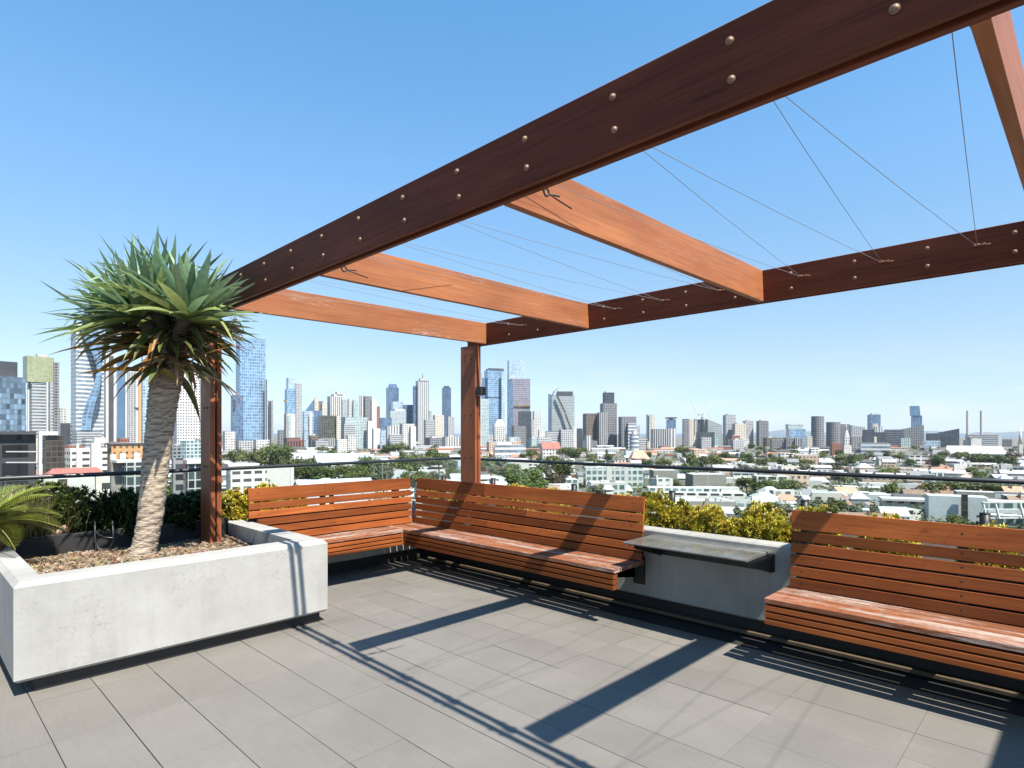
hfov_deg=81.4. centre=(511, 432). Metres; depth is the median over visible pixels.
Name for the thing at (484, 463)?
tree
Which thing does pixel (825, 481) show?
house
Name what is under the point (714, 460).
tree
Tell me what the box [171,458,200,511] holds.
building
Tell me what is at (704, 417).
tower crane
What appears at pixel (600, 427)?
brown stepped tower
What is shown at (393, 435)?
pale block
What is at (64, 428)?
office block
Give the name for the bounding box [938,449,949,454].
tree
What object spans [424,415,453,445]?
cream apartments
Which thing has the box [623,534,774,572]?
table
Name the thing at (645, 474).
house
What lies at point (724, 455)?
tree
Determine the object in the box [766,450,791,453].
terrace row
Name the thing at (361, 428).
teal apartments
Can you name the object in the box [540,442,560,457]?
school
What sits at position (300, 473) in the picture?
tree
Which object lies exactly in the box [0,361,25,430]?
glass office
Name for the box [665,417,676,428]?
notched tower
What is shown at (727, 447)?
terrace row
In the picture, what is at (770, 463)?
house
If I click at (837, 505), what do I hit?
tree
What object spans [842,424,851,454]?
clock tower
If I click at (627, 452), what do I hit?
flat roofed block
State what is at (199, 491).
dark shrub
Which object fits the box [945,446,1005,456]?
hall
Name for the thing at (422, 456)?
tree
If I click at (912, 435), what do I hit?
leaning tower
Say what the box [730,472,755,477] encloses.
house
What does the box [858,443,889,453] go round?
ring car park
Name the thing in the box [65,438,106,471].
white modern block
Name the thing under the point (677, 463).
flat roofed block
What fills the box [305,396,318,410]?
sail tower
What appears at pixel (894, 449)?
terrace row
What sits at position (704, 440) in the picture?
dark frame block
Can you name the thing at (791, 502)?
flat roofed block
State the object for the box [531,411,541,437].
white slim block
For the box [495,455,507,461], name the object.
flat roofed block
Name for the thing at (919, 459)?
flat roofed block
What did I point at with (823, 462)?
house
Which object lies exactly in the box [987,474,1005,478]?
house
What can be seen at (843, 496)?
house
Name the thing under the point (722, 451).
terrace row
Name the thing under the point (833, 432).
cylinder tower
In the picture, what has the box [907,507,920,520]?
flat roofed block
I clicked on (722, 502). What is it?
flat roofed block
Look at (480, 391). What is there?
wall light
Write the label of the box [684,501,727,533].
succulent bush
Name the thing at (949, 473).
terrace row
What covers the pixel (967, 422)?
bridge pylon
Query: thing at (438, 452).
terrace row
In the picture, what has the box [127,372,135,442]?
grey tower
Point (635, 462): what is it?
house
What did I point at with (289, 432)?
stone block
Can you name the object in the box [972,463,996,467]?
terrace row
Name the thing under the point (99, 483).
white house
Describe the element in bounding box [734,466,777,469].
terrace row
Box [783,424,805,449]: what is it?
blue dome office
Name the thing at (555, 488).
succulent bush
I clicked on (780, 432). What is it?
hills
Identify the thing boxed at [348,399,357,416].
white block
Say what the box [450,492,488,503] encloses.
succulent bush
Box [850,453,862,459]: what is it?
tree
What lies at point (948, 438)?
dark wave block
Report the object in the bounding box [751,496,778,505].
house
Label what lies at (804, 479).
flat roofed block
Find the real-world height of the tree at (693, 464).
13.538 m
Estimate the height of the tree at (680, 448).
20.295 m
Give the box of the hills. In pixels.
[676,430,1023,434]
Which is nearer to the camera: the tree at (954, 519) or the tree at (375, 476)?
the tree at (954, 519)
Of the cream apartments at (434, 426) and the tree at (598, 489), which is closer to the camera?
the tree at (598, 489)
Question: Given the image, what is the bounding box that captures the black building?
[0,431,41,501]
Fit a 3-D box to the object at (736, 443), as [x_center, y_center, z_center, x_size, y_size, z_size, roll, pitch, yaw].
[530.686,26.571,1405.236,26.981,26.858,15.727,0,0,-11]
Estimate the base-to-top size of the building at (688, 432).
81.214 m
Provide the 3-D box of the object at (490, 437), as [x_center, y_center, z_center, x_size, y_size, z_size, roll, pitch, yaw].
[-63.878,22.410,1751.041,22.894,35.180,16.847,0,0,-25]
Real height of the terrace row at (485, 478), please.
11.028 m
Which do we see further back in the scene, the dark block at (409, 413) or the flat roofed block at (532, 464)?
the dark block at (409, 413)
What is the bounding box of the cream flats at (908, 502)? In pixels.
[878,496,924,513]
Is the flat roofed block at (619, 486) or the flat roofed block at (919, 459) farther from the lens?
the flat roofed block at (919, 459)
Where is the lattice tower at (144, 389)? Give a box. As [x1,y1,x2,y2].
[141,356,148,442]
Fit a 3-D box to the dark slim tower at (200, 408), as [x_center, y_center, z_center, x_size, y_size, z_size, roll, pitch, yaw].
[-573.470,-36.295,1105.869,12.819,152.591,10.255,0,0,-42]
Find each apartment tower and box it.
[23,354,58,454]
[268,400,272,445]
[723,414,735,445]
[732,423,745,438]
[743,420,752,443]
[756,420,768,445]
[867,413,880,429]
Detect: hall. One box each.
[290,452,315,460]
[313,453,370,464]
[649,469,676,485]
[685,473,725,485]
[929,450,950,457]
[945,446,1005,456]
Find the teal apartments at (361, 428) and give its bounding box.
[341,417,375,448]
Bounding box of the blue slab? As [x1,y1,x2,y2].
[482,368,504,433]
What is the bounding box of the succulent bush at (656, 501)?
[637,489,674,528]
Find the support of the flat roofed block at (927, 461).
on the ground
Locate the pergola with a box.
[201,0,1023,543]
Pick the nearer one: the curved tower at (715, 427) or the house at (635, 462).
the house at (635, 462)
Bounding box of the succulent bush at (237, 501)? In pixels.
[222,486,261,520]
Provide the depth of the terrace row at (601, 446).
1424.99 m
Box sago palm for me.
[0,485,62,550]
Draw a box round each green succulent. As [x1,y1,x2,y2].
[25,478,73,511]
[45,503,80,527]
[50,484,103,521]
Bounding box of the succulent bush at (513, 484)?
[494,483,537,510]
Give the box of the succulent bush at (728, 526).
[715,515,753,538]
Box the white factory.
[647,486,746,498]
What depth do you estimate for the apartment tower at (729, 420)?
1789.29 m
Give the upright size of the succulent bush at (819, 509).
0.404 m
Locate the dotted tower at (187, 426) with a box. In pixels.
[173,372,199,444]
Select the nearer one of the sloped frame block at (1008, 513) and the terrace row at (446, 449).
the sloped frame block at (1008, 513)
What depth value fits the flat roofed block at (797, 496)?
314.36 m
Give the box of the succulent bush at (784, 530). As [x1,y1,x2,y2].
[764,512,797,542]
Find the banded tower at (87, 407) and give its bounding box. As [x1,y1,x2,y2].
[71,324,103,447]
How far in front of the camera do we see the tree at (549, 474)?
402.25 m
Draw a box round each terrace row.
[168,472,225,479]
[222,480,225,492]
[293,447,304,449]
[295,450,317,453]
[305,447,326,451]
[370,449,396,452]
[371,456,388,459]
[378,485,413,496]
[388,456,405,459]
[413,445,431,449]
[418,451,449,454]
[426,448,453,451]
[438,447,460,449]
[481,473,527,482]
[526,448,539,451]
[576,472,582,481]
[591,448,619,452]
[596,445,613,447]
[652,448,673,452]
[713,458,737,464]
[716,450,745,452]
[718,446,731,449]
[722,505,793,518]
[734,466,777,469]
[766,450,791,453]
[774,510,901,522]
[775,464,831,471]
[798,450,820,453]
[810,447,829,449]
[861,471,905,482]
[866,470,934,482]
[890,447,907,451]
[901,488,964,497]
[913,468,966,476]
[945,459,962,466]
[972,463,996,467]
[997,469,1023,477]
[1012,466,1021,469]
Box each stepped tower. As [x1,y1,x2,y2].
[283,378,301,438]
[583,391,616,446]
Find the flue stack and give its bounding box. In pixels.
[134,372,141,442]
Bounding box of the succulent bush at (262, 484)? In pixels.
[255,478,281,509]
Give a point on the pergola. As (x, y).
(773, 50)
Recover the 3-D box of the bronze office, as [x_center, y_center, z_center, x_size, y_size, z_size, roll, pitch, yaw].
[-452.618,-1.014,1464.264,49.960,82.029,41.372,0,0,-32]
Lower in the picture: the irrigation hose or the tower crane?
the irrigation hose
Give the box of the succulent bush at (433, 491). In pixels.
[420,478,443,499]
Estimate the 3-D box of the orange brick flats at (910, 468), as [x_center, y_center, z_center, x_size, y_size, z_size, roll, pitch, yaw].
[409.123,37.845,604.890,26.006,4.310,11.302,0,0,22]
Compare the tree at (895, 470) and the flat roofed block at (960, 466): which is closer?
the tree at (895, 470)
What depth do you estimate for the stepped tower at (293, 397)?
1800.21 m
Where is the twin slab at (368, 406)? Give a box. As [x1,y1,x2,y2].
[359,396,376,427]
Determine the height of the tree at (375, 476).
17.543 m
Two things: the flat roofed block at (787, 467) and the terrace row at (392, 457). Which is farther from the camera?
the terrace row at (392, 457)
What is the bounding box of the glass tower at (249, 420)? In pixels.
[231,338,267,447]
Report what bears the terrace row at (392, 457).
on the ground
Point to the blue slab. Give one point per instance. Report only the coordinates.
(493, 381)
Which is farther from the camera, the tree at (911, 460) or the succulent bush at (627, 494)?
the tree at (911, 460)
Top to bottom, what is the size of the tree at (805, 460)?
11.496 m
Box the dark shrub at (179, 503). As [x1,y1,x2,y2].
[163,490,200,532]
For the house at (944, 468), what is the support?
on the ground
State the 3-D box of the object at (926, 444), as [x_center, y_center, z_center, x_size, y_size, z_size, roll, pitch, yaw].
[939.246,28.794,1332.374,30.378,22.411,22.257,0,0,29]
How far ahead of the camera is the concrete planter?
3.98 m
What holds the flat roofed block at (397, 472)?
on the ground
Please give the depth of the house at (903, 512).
241.72 m
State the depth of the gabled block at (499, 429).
1503.46 m
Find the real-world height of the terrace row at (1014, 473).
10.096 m
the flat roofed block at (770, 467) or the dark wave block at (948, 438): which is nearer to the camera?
the flat roofed block at (770, 467)
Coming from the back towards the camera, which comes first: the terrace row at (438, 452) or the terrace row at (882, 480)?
the terrace row at (438, 452)
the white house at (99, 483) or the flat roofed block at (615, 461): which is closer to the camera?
the white house at (99, 483)
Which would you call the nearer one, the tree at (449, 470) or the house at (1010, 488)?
the house at (1010, 488)
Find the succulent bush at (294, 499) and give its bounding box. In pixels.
[282,484,307,508]
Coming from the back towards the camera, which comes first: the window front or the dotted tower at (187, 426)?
the dotted tower at (187, 426)
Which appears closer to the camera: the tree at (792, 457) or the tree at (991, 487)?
the tree at (991, 487)
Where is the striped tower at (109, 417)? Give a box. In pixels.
[104,353,115,447]
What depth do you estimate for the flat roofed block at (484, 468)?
509.85 m
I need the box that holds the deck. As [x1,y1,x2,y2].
[0,561,1023,767]
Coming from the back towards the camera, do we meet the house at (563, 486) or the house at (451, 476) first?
the house at (451, 476)
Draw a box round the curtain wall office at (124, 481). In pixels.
[109,459,141,496]
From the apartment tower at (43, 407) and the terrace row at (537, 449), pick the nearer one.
the apartment tower at (43, 407)
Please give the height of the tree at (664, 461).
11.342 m
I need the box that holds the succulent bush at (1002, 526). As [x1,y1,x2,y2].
[954,520,1023,569]
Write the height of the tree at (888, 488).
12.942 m
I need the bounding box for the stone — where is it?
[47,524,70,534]
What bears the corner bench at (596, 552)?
attached to the garden wall at (729, 594)
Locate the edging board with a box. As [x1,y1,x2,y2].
[428,556,1023,699]
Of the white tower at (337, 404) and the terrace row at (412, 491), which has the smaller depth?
the terrace row at (412, 491)
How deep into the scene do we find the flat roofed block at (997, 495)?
300.07 m
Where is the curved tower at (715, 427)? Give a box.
[707,419,721,445]
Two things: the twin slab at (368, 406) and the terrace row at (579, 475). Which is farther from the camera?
the twin slab at (368, 406)
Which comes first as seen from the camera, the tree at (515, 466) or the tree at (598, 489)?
the tree at (598, 489)
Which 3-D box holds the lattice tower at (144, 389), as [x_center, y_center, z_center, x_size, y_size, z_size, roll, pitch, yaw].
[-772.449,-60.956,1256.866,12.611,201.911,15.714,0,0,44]
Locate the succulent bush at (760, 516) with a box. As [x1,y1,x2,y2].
[740,499,785,539]
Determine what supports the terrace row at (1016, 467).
on the ground
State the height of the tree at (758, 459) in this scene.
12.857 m
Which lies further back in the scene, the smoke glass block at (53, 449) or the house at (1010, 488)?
the smoke glass block at (53, 449)
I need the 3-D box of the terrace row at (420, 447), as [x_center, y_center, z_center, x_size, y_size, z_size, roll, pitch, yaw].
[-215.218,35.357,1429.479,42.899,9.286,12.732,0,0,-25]
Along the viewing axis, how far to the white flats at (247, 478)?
362.69 m
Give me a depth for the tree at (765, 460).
662.99 m
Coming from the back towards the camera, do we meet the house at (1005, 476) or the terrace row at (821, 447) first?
the terrace row at (821, 447)
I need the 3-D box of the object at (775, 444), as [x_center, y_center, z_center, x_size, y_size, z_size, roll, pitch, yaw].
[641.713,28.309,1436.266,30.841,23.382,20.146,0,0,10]
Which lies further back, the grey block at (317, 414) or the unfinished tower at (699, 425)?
the unfinished tower at (699, 425)
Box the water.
[222,434,1023,437]
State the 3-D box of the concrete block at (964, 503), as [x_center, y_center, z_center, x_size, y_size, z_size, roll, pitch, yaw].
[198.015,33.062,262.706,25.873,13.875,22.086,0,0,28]
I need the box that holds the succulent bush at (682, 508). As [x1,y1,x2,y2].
[660,497,692,529]
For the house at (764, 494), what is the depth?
303.75 m
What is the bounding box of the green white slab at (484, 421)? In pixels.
[481,399,488,445]
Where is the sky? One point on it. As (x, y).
(242, 129)
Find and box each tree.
[32,228,267,559]
[166,475,170,496]
[226,448,246,462]
[234,450,262,462]
[255,443,282,460]
[265,444,293,464]
[277,456,299,464]
[283,455,318,478]
[295,459,327,478]
[308,466,338,479]
[314,446,329,452]
[330,465,350,478]
[339,470,356,478]
[342,465,365,474]
[344,467,370,477]
[353,453,375,473]
[367,467,393,479]
[369,463,393,476]
[380,442,395,453]
[385,459,416,470]
[394,442,409,450]
[396,453,423,470]
[396,467,431,484]
[407,451,436,465]
[424,447,438,465]
[424,451,449,467]
[428,470,440,479]
[440,466,460,477]
[441,460,456,467]
[481,456,496,465]
[487,458,510,475]
[493,462,528,473]
[503,467,542,483]
[516,478,549,488]
[519,450,541,459]
[534,464,555,482]
[539,454,562,468]
[541,467,566,483]
[552,457,573,476]
[555,447,573,457]
[566,447,581,457]
[585,456,599,462]
[586,484,605,493]
[604,453,612,459]
[641,459,654,464]
[655,458,672,464]
[673,478,681,485]
[674,445,691,452]
[679,463,699,472]
[684,453,697,464]
[696,456,705,466]
[698,465,716,472]
[704,454,723,464]
[716,452,735,457]
[732,507,747,521]
[734,476,755,493]
[735,457,755,463]
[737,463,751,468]
[739,452,753,458]
[747,443,755,449]
[750,464,767,468]
[752,478,770,492]
[754,457,764,465]
[755,446,765,451]
[755,457,778,463]
[762,477,787,487]
[771,501,793,516]
[772,456,785,464]
[777,478,808,489]
[784,456,799,462]
[791,502,818,514]
[794,498,823,507]
[797,463,815,469]
[799,458,814,463]
[812,484,828,489]
[822,498,855,511]
[829,460,843,469]
[830,476,853,484]
[833,453,857,466]
[841,503,864,511]
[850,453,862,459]
[863,451,876,459]
[864,506,880,514]
[876,468,890,472]
[878,467,909,474]
[879,467,899,472]
[879,480,904,492]
[881,450,890,455]
[890,453,906,461]
[905,458,917,466]
[915,481,948,493]
[928,454,945,465]
[935,513,973,524]
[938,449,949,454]
[942,473,987,490]
[948,453,965,458]
[962,452,988,462]
[964,466,977,475]
[970,470,987,477]
[982,483,1008,491]
[983,453,1001,463]
[998,455,1018,465]
[1005,448,1021,457]
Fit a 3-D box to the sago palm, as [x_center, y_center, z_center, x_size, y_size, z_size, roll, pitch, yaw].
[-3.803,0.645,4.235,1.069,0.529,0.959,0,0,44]
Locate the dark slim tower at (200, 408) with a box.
[200,379,200,437]
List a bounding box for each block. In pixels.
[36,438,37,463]
[42,431,63,474]
[59,408,70,444]
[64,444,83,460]
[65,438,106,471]
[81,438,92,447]
[106,443,143,471]
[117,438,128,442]
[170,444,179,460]
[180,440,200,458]
[223,431,268,452]
[278,430,283,446]
[284,414,300,447]
[302,411,313,447]
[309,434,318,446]
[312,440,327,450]
[314,411,321,434]
[319,401,326,415]
[335,435,356,451]
[337,449,345,452]
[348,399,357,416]
[375,468,406,478]
[377,406,379,427]
[379,418,391,429]
[385,426,401,445]
[387,409,405,425]
[403,405,412,423]
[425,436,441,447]
[432,466,445,469]
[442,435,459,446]
[453,460,460,467]
[481,466,498,474]
[487,438,520,451]
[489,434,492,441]
[493,419,505,441]
[493,442,525,458]
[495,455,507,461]
[502,458,528,468]
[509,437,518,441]
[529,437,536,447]
[529,463,540,466]
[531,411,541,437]
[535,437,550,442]
[538,430,572,447]
[543,484,559,489]
[547,478,578,490]
[563,457,574,465]
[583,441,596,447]
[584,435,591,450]
[588,480,625,494]
[606,459,630,462]
[618,417,639,448]
[624,450,632,454]
[629,431,638,450]
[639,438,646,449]
[650,475,672,485]
[651,428,675,447]
[656,461,682,465]
[686,498,735,508]
[692,449,704,457]
[696,432,714,449]
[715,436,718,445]
[725,498,752,506]
[726,462,755,467]
[726,477,748,483]
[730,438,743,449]
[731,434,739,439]
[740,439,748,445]
[752,474,789,492]
[754,466,772,469]
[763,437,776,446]
[763,473,809,486]
[769,489,794,495]
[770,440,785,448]
[778,453,797,457]
[778,464,796,470]
[781,500,796,504]
[792,492,801,498]
[794,453,818,464]
[800,487,828,491]
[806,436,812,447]
[809,448,818,454]
[810,479,821,486]
[810,491,840,504]
[830,443,841,455]
[832,482,894,491]
[841,424,848,444]
[844,467,859,479]
[848,425,865,436]
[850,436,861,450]
[860,492,890,505]
[862,430,900,446]
[896,482,919,492]
[905,455,924,464]
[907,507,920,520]
[913,464,933,467]
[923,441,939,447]
[925,459,934,466]
[925,490,994,522]
[926,429,958,447]
[929,471,944,475]
[950,463,966,469]
[956,461,971,467]
[965,433,1001,445]
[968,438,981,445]
[981,499,1023,529]
[989,492,1023,498]
[992,464,998,468]
[999,462,1011,469]
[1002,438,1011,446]
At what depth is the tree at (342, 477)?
418.92 m
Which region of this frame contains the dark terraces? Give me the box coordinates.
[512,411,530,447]
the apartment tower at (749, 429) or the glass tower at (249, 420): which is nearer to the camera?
the glass tower at (249, 420)
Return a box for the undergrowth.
[36,447,1023,528]
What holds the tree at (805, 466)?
on the ground
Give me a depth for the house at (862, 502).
283.81 m
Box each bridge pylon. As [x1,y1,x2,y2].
[966,411,968,433]
[980,411,982,432]
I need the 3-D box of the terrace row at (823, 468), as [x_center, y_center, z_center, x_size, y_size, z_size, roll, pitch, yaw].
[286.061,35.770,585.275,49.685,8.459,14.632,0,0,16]
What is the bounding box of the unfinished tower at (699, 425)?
[696,417,708,431]
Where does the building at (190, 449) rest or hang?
on the ground
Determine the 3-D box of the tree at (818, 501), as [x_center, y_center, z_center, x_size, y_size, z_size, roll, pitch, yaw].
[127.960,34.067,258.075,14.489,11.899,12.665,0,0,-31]
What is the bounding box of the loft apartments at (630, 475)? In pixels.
[583,466,642,487]
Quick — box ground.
[167,436,1023,520]
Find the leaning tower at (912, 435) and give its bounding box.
[901,406,923,447]
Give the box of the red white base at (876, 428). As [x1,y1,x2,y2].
[872,424,881,431]
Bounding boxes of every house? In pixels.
[42,476,109,501]
[44,467,102,474]
[413,483,419,497]
[448,473,460,478]
[483,480,500,484]
[508,454,522,457]
[558,483,572,490]
[589,485,614,493]
[595,452,604,457]
[626,485,632,495]
[628,450,649,460]
[630,460,641,463]
[643,470,648,478]
[675,497,696,503]
[677,474,684,485]
[712,465,732,475]
[728,452,739,455]
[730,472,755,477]
[745,497,781,503]
[749,492,776,496]
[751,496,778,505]
[756,486,775,492]
[764,462,776,465]
[777,494,796,500]
[786,459,798,464]
[795,490,811,493]
[795,495,809,502]
[810,477,829,486]
[818,460,834,464]
[823,476,842,484]
[828,487,859,494]
[841,493,849,500]
[847,492,870,505]
[849,501,869,507]
[854,464,873,470]
[860,460,874,467]
[875,456,891,464]
[877,506,910,519]
[881,459,896,467]
[891,493,922,497]
[900,471,920,475]
[903,479,922,483]
[930,466,952,469]
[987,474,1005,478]
[996,474,1012,478]
[998,484,1023,492]
[1003,493,1023,500]
[1013,476,1023,479]
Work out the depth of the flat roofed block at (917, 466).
675.62 m
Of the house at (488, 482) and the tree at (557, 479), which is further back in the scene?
the tree at (557, 479)
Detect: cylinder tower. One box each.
[811,416,823,446]
[826,422,840,446]
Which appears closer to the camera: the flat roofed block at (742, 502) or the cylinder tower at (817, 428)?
the flat roofed block at (742, 502)
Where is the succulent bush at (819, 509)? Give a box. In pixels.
[788,503,848,548]
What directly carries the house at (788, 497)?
on the ground
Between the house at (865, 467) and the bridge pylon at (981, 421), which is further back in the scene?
the bridge pylon at (981, 421)
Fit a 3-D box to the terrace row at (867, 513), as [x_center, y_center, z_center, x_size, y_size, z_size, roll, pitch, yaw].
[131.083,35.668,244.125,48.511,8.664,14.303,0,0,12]
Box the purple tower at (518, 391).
[507,360,530,441]
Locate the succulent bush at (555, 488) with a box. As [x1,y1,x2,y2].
[538,486,572,514]
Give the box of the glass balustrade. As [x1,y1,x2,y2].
[0,457,1023,525]
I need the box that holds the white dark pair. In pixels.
[573,427,582,447]
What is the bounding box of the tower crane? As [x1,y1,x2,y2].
[701,399,713,430]
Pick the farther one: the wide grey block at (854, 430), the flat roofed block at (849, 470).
the wide grey block at (854, 430)
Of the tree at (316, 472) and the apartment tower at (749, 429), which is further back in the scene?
the apartment tower at (749, 429)
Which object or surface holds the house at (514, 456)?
on the ground
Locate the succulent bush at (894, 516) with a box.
[851,511,922,557]
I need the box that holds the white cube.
[372,428,385,448]
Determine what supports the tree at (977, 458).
on the ground
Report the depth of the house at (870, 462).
675.90 m
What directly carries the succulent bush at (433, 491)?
on the garden wall at (729, 594)
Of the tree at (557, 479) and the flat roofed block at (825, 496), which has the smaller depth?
the flat roofed block at (825, 496)
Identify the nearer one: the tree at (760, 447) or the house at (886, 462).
the house at (886, 462)
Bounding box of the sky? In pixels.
[0,0,1023,433]
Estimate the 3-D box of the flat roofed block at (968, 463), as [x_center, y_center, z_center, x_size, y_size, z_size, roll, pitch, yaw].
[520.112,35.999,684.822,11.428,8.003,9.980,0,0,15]
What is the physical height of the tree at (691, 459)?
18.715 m
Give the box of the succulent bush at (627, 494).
[604,490,636,522]
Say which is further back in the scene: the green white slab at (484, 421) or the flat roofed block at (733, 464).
the green white slab at (484, 421)
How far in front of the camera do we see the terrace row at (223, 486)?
393.13 m
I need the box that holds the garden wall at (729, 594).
[239,496,1023,691]
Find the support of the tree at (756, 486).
on the ground
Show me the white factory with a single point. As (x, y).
(704, 492)
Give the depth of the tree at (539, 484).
333.50 m
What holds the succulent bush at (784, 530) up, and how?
on the garden wall at (729, 594)
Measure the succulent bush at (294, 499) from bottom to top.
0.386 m
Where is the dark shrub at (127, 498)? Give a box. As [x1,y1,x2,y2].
[91,486,138,539]
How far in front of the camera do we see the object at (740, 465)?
538.77 m
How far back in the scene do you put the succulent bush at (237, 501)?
5.85 m
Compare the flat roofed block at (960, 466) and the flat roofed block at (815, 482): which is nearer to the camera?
the flat roofed block at (815, 482)
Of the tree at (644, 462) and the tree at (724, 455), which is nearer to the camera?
the tree at (644, 462)
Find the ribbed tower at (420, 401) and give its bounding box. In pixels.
[413,373,428,443]
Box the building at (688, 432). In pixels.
[682,419,695,445]
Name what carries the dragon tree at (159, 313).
on the concrete planter
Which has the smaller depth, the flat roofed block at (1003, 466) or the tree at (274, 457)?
the flat roofed block at (1003, 466)
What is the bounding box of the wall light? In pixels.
[476,387,485,395]
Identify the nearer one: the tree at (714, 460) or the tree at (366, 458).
the tree at (366, 458)
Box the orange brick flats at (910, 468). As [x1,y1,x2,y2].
[898,467,927,470]
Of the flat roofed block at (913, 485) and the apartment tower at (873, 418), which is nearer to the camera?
the flat roofed block at (913, 485)
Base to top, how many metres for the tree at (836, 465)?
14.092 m
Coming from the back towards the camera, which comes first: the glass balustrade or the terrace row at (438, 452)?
the terrace row at (438, 452)
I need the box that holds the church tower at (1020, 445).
[1018,427,1022,456]
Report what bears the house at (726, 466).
on the ground
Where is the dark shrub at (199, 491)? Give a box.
[184,489,230,517]
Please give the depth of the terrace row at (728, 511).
257.10 m
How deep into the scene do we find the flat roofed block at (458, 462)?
584.50 m
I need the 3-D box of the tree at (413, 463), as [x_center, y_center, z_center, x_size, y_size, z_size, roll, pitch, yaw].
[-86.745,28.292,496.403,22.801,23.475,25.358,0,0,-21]
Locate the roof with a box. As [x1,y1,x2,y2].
[401,550,1023,716]
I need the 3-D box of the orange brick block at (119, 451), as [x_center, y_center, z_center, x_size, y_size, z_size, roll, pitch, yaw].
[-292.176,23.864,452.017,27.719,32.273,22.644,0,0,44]
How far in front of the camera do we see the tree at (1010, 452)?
800.41 m
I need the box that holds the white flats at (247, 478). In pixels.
[225,463,293,496]
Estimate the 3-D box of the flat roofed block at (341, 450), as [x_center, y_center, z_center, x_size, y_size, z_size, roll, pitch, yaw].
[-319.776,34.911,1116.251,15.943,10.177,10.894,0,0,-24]
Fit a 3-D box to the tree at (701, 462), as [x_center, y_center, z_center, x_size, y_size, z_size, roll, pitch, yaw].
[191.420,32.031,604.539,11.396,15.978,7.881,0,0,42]
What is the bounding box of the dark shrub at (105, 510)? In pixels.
[71,498,135,536]
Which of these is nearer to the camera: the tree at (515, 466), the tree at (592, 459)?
the tree at (515, 466)
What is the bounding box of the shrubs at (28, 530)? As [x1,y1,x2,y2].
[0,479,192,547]
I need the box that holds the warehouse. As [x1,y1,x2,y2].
[293,477,374,505]
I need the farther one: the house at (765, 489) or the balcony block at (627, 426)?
the balcony block at (627, 426)
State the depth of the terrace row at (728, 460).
743.84 m
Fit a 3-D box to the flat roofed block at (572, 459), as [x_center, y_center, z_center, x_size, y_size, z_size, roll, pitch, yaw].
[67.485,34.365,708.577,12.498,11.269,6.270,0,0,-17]
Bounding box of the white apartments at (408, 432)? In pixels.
[400,424,415,448]
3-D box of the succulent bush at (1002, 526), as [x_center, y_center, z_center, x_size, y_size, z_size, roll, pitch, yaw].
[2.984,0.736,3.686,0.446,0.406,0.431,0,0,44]
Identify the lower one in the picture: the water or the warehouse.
the warehouse
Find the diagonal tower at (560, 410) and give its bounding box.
[548,387,573,430]
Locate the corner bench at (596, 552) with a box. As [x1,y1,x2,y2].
[247,478,644,589]
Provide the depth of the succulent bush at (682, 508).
5.38 m
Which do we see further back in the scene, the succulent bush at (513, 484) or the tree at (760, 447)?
the tree at (760, 447)
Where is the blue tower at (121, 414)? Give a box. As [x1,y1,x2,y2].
[116,360,126,441]
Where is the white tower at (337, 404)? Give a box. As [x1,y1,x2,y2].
[327,392,347,416]
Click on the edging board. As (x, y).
(1009, 692)
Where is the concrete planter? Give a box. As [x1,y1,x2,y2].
[0,518,327,690]
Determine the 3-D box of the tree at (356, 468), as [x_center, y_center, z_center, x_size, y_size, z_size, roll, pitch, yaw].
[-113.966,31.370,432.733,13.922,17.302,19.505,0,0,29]
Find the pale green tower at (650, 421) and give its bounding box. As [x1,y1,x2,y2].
[646,414,654,440]
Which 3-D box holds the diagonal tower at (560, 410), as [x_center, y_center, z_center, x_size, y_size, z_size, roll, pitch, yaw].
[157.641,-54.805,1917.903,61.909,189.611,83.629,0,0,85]
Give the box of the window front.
[229,469,266,495]
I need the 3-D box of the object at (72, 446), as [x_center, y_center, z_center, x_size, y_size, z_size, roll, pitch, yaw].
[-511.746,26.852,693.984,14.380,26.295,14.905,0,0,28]
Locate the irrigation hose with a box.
[94,521,115,549]
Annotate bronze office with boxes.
[318,415,340,446]
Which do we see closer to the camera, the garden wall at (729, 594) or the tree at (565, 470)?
the garden wall at (729, 594)
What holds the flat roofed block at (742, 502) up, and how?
on the ground
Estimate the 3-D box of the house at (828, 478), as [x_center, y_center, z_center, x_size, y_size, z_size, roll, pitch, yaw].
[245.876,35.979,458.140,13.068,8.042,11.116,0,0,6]
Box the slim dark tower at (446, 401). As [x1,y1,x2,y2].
[442,386,450,436]
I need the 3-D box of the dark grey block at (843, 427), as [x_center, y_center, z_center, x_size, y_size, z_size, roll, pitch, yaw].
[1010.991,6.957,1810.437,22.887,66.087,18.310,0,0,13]
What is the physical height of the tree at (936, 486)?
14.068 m
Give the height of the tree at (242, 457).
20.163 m
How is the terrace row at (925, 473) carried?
on the ground
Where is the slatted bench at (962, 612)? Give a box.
[764,510,1023,679]
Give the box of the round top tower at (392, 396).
[386,384,402,417]
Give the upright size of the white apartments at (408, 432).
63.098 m

